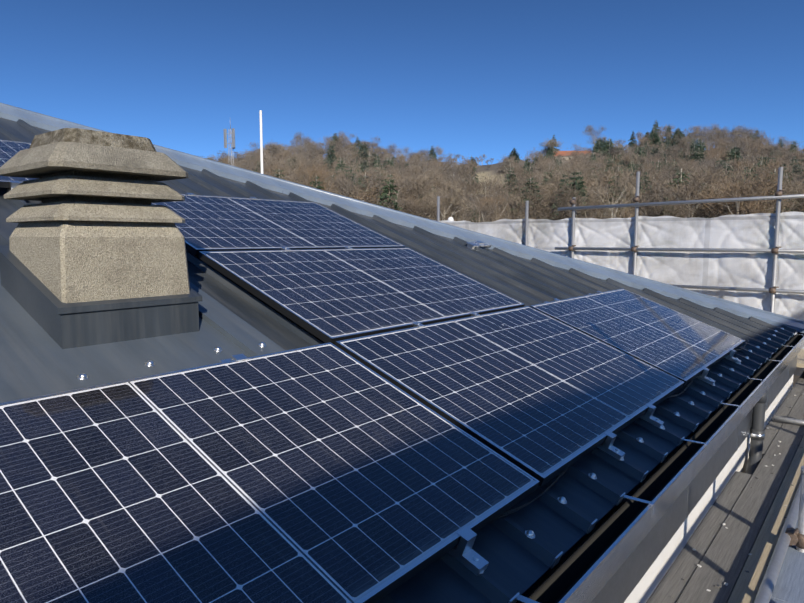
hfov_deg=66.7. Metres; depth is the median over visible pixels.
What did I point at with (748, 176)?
tree
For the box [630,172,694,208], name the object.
tree
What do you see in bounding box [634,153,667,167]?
tree
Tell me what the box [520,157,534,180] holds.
conifer
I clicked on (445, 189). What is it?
tree
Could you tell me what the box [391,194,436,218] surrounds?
tree
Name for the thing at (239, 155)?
tree
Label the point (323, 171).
tree
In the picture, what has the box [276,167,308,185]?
tree
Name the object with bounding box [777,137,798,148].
tree
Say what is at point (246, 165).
tree
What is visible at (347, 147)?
tree
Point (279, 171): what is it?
conifer
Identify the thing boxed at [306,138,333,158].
tree
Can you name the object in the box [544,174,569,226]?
conifer
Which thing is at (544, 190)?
tree
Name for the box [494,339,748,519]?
panel cables
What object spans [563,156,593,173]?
tree
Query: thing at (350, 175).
tree
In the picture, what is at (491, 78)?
sky
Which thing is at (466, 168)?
tree
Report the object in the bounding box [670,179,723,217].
tree
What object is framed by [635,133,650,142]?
tree
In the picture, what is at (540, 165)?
tree
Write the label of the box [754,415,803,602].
scaffold
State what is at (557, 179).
tree
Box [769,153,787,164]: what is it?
tree
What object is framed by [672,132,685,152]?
conifer
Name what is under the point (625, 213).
tree
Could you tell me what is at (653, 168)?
tree
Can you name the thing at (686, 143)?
tree
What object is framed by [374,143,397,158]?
tree
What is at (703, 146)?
conifer
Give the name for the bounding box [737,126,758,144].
tree
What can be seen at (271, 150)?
tree
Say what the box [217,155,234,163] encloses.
tree
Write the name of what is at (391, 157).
tree
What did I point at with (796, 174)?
tree
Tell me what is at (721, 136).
tree
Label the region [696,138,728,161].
tree
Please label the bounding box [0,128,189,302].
chimney
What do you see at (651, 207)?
tree
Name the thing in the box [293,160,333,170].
tree
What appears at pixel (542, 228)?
conifer
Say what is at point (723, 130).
tree
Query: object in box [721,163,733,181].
conifer
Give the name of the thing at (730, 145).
tree
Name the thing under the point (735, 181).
tree
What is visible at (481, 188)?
tree
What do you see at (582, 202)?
tree
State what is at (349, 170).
conifer
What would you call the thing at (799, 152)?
tree
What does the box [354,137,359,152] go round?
conifer
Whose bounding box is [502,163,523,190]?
tree
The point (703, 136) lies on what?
tree
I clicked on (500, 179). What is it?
tree
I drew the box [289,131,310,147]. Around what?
tree
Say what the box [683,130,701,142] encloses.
tree
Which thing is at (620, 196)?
tree
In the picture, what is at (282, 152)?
tree
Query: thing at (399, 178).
tree
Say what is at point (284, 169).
tree
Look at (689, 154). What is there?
tree
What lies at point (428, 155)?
tree
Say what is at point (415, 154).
tree
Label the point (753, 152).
tree
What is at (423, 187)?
tree
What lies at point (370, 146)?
tree
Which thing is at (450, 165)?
tree
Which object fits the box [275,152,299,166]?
tree
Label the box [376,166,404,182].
tree
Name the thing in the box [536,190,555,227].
tree
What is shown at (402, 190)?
tree
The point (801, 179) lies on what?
tree
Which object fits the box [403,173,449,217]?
tree
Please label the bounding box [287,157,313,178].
tree
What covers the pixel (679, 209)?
tree
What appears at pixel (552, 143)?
tree
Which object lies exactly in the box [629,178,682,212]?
tree
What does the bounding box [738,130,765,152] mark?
tree
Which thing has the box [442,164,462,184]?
tree
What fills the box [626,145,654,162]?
tree
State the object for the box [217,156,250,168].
tree
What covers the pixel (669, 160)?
tree
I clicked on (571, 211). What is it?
tree
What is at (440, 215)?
tree
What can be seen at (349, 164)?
tree
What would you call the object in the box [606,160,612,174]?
conifer
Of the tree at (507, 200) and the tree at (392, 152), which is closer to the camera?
the tree at (507, 200)
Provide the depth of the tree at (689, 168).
200.95 m
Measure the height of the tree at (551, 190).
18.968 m
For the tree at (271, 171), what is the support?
on the ground
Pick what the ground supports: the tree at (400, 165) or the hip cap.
the tree at (400, 165)
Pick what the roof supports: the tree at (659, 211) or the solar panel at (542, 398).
the solar panel at (542, 398)
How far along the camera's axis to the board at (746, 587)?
3.18 m
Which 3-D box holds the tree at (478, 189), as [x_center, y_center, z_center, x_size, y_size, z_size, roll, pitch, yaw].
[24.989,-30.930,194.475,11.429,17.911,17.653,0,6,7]
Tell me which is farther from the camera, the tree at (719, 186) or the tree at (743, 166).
the tree at (743, 166)
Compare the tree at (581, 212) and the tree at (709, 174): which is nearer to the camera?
the tree at (581, 212)
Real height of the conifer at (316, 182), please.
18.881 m
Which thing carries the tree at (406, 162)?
on the ground
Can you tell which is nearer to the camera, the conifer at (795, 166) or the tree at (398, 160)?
the conifer at (795, 166)
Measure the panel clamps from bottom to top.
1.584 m
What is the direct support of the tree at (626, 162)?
on the ground
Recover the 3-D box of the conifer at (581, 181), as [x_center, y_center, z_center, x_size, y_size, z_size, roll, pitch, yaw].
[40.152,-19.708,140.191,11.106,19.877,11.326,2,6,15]
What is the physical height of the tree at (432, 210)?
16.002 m
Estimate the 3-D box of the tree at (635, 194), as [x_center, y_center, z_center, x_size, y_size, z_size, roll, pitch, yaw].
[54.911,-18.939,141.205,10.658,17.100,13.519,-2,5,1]
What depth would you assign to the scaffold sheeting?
8.30 m
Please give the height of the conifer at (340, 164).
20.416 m
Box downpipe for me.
[745,390,767,474]
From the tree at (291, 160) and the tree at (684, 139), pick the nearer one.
the tree at (291, 160)
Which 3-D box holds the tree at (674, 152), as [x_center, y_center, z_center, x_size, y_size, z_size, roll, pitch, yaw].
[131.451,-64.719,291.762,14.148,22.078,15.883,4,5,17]
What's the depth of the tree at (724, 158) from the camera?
278.51 m
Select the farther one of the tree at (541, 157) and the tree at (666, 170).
the tree at (541, 157)
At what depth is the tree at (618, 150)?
329.00 m
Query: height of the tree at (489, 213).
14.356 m
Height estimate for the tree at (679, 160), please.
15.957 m
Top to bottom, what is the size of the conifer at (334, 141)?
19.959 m
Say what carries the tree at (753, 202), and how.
on the ground
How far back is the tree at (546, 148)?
372.80 m
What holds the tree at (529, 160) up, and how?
on the ground
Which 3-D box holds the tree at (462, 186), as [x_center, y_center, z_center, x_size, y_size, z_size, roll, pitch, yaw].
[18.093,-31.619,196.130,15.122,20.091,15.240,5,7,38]
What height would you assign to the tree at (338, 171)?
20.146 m
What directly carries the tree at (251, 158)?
on the ground
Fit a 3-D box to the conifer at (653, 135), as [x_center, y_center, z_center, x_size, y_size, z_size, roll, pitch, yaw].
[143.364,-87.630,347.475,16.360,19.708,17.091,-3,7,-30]
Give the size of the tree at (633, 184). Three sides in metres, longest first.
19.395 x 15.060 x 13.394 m
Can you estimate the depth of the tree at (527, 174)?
174.46 m
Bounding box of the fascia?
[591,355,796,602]
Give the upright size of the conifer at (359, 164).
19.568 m
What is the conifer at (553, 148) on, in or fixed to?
on the ground
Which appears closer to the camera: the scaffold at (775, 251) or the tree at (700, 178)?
the scaffold at (775, 251)
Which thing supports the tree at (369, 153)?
on the ground
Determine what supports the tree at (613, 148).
on the ground
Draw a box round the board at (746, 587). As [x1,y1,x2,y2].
[727,436,803,602]
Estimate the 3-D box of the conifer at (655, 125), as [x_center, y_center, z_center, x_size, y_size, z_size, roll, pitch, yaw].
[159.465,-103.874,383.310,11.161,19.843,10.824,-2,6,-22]
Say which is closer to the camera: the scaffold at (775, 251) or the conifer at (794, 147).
the scaffold at (775, 251)
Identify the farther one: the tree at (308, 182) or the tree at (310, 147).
the tree at (310, 147)
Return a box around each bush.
[508,151,518,163]
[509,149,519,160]
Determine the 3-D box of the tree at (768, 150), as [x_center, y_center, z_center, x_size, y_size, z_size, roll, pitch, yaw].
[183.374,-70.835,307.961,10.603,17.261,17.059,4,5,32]
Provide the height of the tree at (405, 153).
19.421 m
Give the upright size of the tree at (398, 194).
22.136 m
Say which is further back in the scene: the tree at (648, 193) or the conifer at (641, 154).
the conifer at (641, 154)
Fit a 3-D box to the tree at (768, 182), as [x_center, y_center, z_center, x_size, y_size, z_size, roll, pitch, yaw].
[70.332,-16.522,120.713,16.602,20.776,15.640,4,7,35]
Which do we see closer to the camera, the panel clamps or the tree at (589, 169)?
the panel clamps
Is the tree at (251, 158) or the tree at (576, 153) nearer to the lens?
the tree at (251, 158)
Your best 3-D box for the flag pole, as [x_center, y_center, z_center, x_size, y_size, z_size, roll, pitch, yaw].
[-6.788,-2.673,30.000,0.320,13.100,0.304,5,8,38]
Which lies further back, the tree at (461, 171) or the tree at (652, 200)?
the tree at (461, 171)
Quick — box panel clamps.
[7,181,740,575]
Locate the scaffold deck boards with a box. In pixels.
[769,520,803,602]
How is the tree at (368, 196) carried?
on the ground
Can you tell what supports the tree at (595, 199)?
on the ground
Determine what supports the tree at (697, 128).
on the ground
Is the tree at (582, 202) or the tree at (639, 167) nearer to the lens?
the tree at (582, 202)
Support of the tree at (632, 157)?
on the ground
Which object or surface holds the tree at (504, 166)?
on the ground
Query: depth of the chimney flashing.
2.26 m
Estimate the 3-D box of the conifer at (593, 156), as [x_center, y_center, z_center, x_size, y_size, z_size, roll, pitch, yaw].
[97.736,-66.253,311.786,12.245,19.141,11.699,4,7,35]
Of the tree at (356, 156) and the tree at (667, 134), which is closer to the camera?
the tree at (356, 156)
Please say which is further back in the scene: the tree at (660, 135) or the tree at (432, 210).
the tree at (660, 135)
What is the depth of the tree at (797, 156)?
266.45 m
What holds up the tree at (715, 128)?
on the ground
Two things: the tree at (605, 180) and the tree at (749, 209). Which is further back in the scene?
the tree at (605, 180)
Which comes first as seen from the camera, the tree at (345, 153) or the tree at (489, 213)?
the tree at (489, 213)
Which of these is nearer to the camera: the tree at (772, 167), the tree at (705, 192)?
the tree at (705, 192)
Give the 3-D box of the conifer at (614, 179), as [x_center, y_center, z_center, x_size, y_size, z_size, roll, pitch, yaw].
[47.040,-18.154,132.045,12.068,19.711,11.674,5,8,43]
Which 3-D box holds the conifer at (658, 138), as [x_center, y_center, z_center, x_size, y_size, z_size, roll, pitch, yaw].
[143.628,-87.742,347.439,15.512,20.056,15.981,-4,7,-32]
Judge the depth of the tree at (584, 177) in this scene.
157.86 m
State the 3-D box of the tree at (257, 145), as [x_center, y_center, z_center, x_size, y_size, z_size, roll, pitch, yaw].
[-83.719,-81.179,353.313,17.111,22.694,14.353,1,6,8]
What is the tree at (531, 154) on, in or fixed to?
on the ground
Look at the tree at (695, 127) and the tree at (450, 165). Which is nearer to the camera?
the tree at (450, 165)
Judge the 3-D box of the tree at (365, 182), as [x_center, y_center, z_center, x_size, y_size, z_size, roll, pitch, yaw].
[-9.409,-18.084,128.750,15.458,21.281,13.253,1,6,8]
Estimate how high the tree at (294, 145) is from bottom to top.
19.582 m
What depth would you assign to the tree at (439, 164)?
315.91 m
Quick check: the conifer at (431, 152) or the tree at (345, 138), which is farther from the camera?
the conifer at (431, 152)
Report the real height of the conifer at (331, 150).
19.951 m
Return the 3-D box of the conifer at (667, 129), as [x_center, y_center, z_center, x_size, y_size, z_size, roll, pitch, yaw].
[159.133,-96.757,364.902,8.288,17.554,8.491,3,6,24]
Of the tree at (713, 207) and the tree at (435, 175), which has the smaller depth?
the tree at (713, 207)
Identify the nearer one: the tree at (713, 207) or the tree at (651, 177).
the tree at (713, 207)
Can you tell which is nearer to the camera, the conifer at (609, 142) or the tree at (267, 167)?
the tree at (267, 167)
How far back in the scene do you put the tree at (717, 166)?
205.53 m
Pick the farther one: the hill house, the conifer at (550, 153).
the hill house
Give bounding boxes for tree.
[214,150,232,161]
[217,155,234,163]
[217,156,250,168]
[221,153,245,165]
[234,157,272,176]
[242,153,258,164]
[244,142,259,154]
[244,149,268,168]
[244,157,266,171]
[248,159,265,168]
[254,161,283,176]
[263,142,283,161]
[263,160,308,181]
[265,143,286,156]
[266,162,298,181]
[272,170,309,184]
[273,143,293,165]
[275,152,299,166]
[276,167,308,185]
[283,152,311,171]
[286,138,300,152]
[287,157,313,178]
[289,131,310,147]
[290,148,309,161]
[290,159,340,194]
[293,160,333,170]
[295,144,323,164]
[298,136,320,153]
[299,171,326,189]
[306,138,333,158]
[310,167,348,180]
[311,165,333,178]
[315,160,338,176]
[322,134,332,147]
[324,135,349,158]
[324,167,388,201]
[325,174,371,201]
[326,139,347,157]
[328,169,369,196]
[332,149,352,163]
[334,150,352,162]
[336,145,353,159]
[336,158,365,179]
[337,131,356,145]
[344,158,357,172]
[345,142,358,159]
[350,145,360,161]
[353,153,373,169]
[353,178,385,205]
[357,166,429,216]
[359,148,383,160]
[360,136,380,153]
[366,164,412,185]
[371,148,388,158]
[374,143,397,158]
[375,172,428,198]
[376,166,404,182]
[380,152,401,163]
[381,159,410,176]
[384,171,421,189]
[391,147,412,160]
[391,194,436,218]
[393,185,435,218]
[394,155,414,166]
[395,158,412,169]
[397,176,447,217]
[398,192,416,213]
[400,175,436,199]
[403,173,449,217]
[404,166,425,176]
[407,150,428,165]
[409,152,425,168]
[414,192,476,221]
[418,149,437,161]
[422,169,458,204]
[422,182,473,220]
[423,197,456,220]
[428,180,475,220]
[430,159,447,169]
[432,184,463,209]
[433,146,447,161]
[436,161,461,177]
[436,176,467,205]
[439,159,466,179]
[442,154,454,163]
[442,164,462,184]
[443,195,487,222]
[445,170,478,206]
[452,159,475,199]
[454,171,475,217]
[458,170,508,221]
[461,156,479,187]
[464,178,492,221]
[465,200,501,222]
[473,195,512,219]
[475,191,515,221]
[477,187,515,220]
[486,173,507,194]
[487,186,552,238]
[489,182,513,203]
[492,159,511,180]
[494,195,519,237]
[497,166,541,203]
[498,153,523,185]
[501,177,566,226]
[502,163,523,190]
[505,172,546,207]
[520,155,540,166]
[523,177,560,225]
[525,146,546,165]
[529,169,566,181]
[530,153,556,176]
[530,159,542,176]
[532,158,568,177]
[536,179,592,225]
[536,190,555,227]
[537,155,566,176]
[538,178,562,209]
[539,141,549,153]
[539,165,597,211]
[542,140,566,154]
[543,162,599,190]
[548,152,566,162]
[548,199,614,218]
[551,199,595,218]
[554,189,607,218]
[554,196,617,219]
[562,159,597,178]
[563,144,587,158]
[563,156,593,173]
[565,168,607,194]
[567,156,602,173]
[577,165,630,203]
[579,192,610,211]
[580,166,646,218]
[581,125,604,144]
[581,150,605,161]
[582,164,645,216]
[584,153,611,167]
[599,202,632,217]
[602,156,625,173]
[606,146,624,157]
[607,207,632,217]
[610,138,630,160]
[612,174,653,208]
[615,153,637,167]
[620,152,651,168]
[621,185,654,208]
[623,144,636,158]
[623,160,652,178]
[623,197,652,217]
[625,162,668,183]
[625,177,688,216]
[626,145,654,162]
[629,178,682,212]
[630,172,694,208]
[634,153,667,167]
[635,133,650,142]
[635,170,673,190]
[638,136,657,148]
[641,198,695,217]
[642,129,665,142]
[645,193,683,216]
[647,194,687,217]
[650,160,702,180]
[650,167,725,217]
[652,159,703,180]
[653,140,677,156]
[657,125,671,145]
[658,129,672,144]
[659,166,711,211]
[662,155,684,164]
[666,142,693,163]
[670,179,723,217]
[672,157,689,165]
[673,134,692,157]
[675,180,733,212]
[676,133,696,152]
[676,183,726,217]
[678,161,715,178]
[679,161,697,171]
[681,144,712,161]
[682,165,730,190]
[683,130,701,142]
[685,125,699,143]
[691,186,739,217]
[692,125,712,143]
[693,161,728,180]
[694,130,720,147]
[695,128,716,149]
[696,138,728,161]
[698,177,781,217]
[700,144,729,162]
[703,160,731,177]
[706,145,720,153]
[706,164,803,213]
[707,122,721,147]
[707,169,740,196]
[713,127,731,136]
[714,131,726,149]
[715,131,733,140]
[717,167,801,213]
[718,176,751,187]
[719,141,736,153]
[721,177,796,214]
[725,151,754,171]
[727,123,748,142]
[727,194,768,214]
[728,139,751,157]
[729,133,753,146]
[731,132,745,142]
[731,157,754,173]
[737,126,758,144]
[737,145,762,164]
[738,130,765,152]
[738,183,802,212]
[740,136,763,160]
[740,157,793,179]
[746,165,797,176]
[751,140,766,162]
[751,160,792,179]
[752,131,771,158]
[753,137,773,150]
[759,145,771,156]
[762,143,787,157]
[762,166,803,212]
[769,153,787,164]
[772,148,790,164]
[774,161,803,207]
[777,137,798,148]
[781,146,803,163]
[784,174,803,211]
[786,167,803,185]
[787,152,803,163]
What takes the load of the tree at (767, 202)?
on the ground
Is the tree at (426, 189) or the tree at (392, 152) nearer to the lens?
the tree at (426, 189)
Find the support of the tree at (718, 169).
on the ground
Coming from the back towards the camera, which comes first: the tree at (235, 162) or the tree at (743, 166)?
the tree at (743, 166)
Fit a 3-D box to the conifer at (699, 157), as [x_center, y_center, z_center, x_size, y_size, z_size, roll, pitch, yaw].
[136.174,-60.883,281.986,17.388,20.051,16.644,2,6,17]
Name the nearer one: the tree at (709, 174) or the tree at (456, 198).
the tree at (456, 198)
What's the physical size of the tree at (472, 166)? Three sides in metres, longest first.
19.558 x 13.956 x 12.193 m
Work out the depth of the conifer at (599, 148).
340.07 m
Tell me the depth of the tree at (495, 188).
201.88 m
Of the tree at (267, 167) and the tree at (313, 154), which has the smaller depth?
the tree at (267, 167)
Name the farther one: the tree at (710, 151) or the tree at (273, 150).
the tree at (273, 150)
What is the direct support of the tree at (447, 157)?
on the ground
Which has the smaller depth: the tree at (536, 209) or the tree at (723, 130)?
the tree at (536, 209)
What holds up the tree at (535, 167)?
on the ground
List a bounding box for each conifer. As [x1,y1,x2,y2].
[273,169,284,179]
[310,175,323,189]
[327,144,337,170]
[328,136,342,157]
[334,157,345,175]
[346,166,354,181]
[353,143,370,171]
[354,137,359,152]
[355,162,363,178]
[361,159,368,172]
[370,173,385,204]
[372,153,381,167]
[375,173,401,210]
[429,146,435,159]
[465,155,478,184]
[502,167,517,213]
[507,177,550,238]
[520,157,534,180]
[541,168,554,205]
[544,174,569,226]
[545,139,555,155]
[546,147,553,161]
[555,172,591,219]
[571,171,587,210]
[589,137,605,159]
[590,153,597,162]
[592,141,605,161]
[602,139,612,158]
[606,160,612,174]
[606,173,627,216]
[628,131,636,151]
[632,172,652,211]
[635,146,646,163]
[646,130,660,150]
[647,129,665,149]
[653,120,660,138]
[656,197,671,215]
[664,125,672,143]
[670,130,682,146]
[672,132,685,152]
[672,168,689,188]
[690,149,704,166]
[699,142,706,158]
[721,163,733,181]
[726,147,743,163]
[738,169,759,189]
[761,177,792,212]
[789,141,796,153]
[790,161,801,173]
[795,167,803,185]
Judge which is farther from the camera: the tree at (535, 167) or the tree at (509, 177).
the tree at (535, 167)
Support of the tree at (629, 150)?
on the ground
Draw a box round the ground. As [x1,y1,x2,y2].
[454,155,803,385]
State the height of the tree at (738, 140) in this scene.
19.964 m
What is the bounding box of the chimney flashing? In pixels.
[0,245,285,402]
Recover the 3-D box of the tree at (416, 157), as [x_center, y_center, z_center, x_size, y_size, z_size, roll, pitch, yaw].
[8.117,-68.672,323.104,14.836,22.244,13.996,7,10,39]
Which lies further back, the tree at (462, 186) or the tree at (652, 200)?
the tree at (462, 186)
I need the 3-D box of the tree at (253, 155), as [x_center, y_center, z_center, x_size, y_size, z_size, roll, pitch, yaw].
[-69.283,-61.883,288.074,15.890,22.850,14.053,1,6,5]
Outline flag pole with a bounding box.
[259,110,262,173]
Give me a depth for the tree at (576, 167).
185.23 m
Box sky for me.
[0,0,803,165]
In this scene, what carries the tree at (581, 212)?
on the ground
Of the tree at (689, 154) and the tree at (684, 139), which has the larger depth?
the tree at (684, 139)
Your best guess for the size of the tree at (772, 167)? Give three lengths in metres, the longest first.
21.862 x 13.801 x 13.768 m
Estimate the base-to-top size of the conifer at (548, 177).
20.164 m
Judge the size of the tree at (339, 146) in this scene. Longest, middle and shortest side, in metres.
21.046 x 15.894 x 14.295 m
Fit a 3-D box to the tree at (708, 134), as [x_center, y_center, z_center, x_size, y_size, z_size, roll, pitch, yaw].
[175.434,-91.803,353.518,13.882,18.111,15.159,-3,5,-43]
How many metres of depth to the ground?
351.88 m
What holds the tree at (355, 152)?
on the ground
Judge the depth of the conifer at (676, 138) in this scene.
354.48 m
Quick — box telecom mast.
[223,124,237,165]
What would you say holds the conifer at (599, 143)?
on the ground
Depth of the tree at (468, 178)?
218.13 m
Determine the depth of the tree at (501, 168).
306.60 m
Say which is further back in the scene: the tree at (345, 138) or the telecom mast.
the tree at (345, 138)
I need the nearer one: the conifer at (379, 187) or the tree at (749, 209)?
the tree at (749, 209)
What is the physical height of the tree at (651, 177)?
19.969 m
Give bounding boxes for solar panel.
[0,140,35,187]
[0,342,539,602]
[151,194,404,255]
[198,248,524,344]
[335,306,683,486]
[530,289,744,385]
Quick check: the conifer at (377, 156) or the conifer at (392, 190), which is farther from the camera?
the conifer at (377, 156)
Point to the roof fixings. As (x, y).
(528, 533)
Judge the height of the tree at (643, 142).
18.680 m
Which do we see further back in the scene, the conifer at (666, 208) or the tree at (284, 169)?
the tree at (284, 169)
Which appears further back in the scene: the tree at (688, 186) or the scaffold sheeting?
the tree at (688, 186)
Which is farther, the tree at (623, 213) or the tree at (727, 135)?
the tree at (727, 135)
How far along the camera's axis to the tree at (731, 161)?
245.06 m
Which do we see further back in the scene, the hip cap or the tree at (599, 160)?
the tree at (599, 160)
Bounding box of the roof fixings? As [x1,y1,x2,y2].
[77,328,793,602]
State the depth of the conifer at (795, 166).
193.78 m
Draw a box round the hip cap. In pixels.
[0,103,803,332]
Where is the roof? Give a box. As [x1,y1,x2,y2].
[0,117,796,602]
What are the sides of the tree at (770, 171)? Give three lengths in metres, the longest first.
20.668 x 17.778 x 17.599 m
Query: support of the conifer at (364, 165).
on the ground
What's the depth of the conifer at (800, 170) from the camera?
182.33 m
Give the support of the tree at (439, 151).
on the ground
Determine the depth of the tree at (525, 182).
166.98 m
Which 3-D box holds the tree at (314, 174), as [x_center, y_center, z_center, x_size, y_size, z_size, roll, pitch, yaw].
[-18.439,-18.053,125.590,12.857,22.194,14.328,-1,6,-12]
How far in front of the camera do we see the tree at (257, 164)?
243.41 m
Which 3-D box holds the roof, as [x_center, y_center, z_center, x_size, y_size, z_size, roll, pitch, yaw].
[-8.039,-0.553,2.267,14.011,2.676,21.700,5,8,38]
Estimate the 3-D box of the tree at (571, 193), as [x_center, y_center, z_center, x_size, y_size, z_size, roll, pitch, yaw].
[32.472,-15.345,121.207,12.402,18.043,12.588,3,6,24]
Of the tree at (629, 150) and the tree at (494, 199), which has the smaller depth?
the tree at (494, 199)
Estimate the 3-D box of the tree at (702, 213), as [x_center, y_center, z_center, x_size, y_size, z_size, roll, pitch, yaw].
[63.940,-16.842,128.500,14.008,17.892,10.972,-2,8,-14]
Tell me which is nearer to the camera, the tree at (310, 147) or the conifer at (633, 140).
the tree at (310, 147)
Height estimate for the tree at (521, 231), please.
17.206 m
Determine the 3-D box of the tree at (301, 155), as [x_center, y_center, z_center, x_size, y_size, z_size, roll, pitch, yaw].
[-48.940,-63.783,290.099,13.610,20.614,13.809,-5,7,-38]
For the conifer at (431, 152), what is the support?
on the ground
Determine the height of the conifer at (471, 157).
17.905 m
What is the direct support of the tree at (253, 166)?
on the ground
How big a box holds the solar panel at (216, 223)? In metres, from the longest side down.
1.775 x 1.040 x 0.035 m
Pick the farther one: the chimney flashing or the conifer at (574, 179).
the conifer at (574, 179)
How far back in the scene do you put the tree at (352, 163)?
211.75 m
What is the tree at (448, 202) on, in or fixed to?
on the ground
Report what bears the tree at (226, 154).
on the ground
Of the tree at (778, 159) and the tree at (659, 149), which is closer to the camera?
the tree at (778, 159)
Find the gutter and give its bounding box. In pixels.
[517,332,803,602]
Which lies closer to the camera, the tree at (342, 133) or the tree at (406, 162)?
the tree at (406, 162)
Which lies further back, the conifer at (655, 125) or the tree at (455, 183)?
the conifer at (655, 125)
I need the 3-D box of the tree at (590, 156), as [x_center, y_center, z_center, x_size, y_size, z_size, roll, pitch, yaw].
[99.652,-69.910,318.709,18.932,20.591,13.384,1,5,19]
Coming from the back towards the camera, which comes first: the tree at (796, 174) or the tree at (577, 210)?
the tree at (796, 174)
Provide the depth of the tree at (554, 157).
344.22 m
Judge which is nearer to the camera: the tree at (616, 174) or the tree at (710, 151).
the tree at (616, 174)
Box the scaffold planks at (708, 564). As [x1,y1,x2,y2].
[646,371,803,602]
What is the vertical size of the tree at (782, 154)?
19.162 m
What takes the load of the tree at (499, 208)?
on the ground
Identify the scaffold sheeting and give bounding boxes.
[434,212,803,375]
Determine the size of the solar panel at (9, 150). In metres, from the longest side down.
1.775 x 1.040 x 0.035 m
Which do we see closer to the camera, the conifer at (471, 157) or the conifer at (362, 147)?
the conifer at (471, 157)
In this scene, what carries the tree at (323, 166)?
on the ground
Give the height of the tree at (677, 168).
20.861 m
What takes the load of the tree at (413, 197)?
on the ground
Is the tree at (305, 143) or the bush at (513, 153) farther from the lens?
the bush at (513, 153)
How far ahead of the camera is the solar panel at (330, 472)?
1.60 m
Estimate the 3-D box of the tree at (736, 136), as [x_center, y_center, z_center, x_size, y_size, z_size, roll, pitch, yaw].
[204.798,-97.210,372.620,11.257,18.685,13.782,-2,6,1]
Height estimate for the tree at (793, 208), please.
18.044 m
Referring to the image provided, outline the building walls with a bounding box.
[624,374,793,602]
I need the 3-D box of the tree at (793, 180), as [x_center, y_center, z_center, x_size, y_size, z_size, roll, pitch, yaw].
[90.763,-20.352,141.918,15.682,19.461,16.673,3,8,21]
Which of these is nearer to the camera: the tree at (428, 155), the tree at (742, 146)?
the tree at (742, 146)
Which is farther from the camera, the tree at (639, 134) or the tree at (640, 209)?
the tree at (639, 134)
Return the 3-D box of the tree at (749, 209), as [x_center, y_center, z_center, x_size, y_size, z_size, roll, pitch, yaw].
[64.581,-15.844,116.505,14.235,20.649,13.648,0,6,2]
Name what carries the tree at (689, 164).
on the ground
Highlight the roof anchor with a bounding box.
[466,241,491,248]
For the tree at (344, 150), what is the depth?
337.51 m
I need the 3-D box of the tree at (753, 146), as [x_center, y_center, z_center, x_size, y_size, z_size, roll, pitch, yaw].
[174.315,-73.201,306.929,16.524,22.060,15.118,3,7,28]
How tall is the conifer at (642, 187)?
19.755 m
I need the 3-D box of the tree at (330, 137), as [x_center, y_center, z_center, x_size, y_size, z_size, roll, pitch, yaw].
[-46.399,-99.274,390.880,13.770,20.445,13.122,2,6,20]
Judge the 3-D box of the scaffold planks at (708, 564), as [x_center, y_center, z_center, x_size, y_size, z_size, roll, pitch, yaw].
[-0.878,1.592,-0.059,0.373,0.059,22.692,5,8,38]
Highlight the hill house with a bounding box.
[555,150,590,161]
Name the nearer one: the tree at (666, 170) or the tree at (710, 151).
the tree at (666, 170)
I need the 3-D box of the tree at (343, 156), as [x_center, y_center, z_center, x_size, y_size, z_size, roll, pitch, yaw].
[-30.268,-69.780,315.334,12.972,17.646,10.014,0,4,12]
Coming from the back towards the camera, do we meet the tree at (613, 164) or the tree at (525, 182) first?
the tree at (613, 164)
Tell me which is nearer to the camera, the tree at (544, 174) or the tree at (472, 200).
the tree at (472, 200)
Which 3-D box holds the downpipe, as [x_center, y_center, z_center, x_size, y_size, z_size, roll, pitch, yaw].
[2.464,3.471,4.536,0.100,5.685,0.387,5,8,38]
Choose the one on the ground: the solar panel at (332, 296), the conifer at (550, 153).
the conifer at (550, 153)
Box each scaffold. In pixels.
[362,167,803,312]
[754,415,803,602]
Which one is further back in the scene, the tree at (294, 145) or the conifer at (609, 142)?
the tree at (294, 145)
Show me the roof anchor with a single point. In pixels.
(472, 245)
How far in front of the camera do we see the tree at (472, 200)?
125.67 m
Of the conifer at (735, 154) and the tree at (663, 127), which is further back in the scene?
the tree at (663, 127)
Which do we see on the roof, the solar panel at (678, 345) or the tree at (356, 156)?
the solar panel at (678, 345)
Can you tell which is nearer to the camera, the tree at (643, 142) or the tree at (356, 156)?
the tree at (356, 156)
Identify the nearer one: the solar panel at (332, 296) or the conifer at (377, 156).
the solar panel at (332, 296)
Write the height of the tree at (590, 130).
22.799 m
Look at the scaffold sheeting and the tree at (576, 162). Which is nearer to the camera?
the scaffold sheeting
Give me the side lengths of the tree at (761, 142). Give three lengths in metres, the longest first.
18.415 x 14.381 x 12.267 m
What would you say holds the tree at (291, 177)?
on the ground
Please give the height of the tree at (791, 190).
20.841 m
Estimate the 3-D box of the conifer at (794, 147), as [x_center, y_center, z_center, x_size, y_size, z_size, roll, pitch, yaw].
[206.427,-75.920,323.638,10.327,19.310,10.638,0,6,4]
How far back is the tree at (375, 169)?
184.62 m
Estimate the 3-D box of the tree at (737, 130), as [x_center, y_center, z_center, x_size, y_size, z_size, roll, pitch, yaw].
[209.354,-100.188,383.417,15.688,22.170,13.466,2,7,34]
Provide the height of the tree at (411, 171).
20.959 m
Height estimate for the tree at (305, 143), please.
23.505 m
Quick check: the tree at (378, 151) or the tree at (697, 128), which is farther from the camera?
the tree at (697, 128)
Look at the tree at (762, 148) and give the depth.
316.27 m
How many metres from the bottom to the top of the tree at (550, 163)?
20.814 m

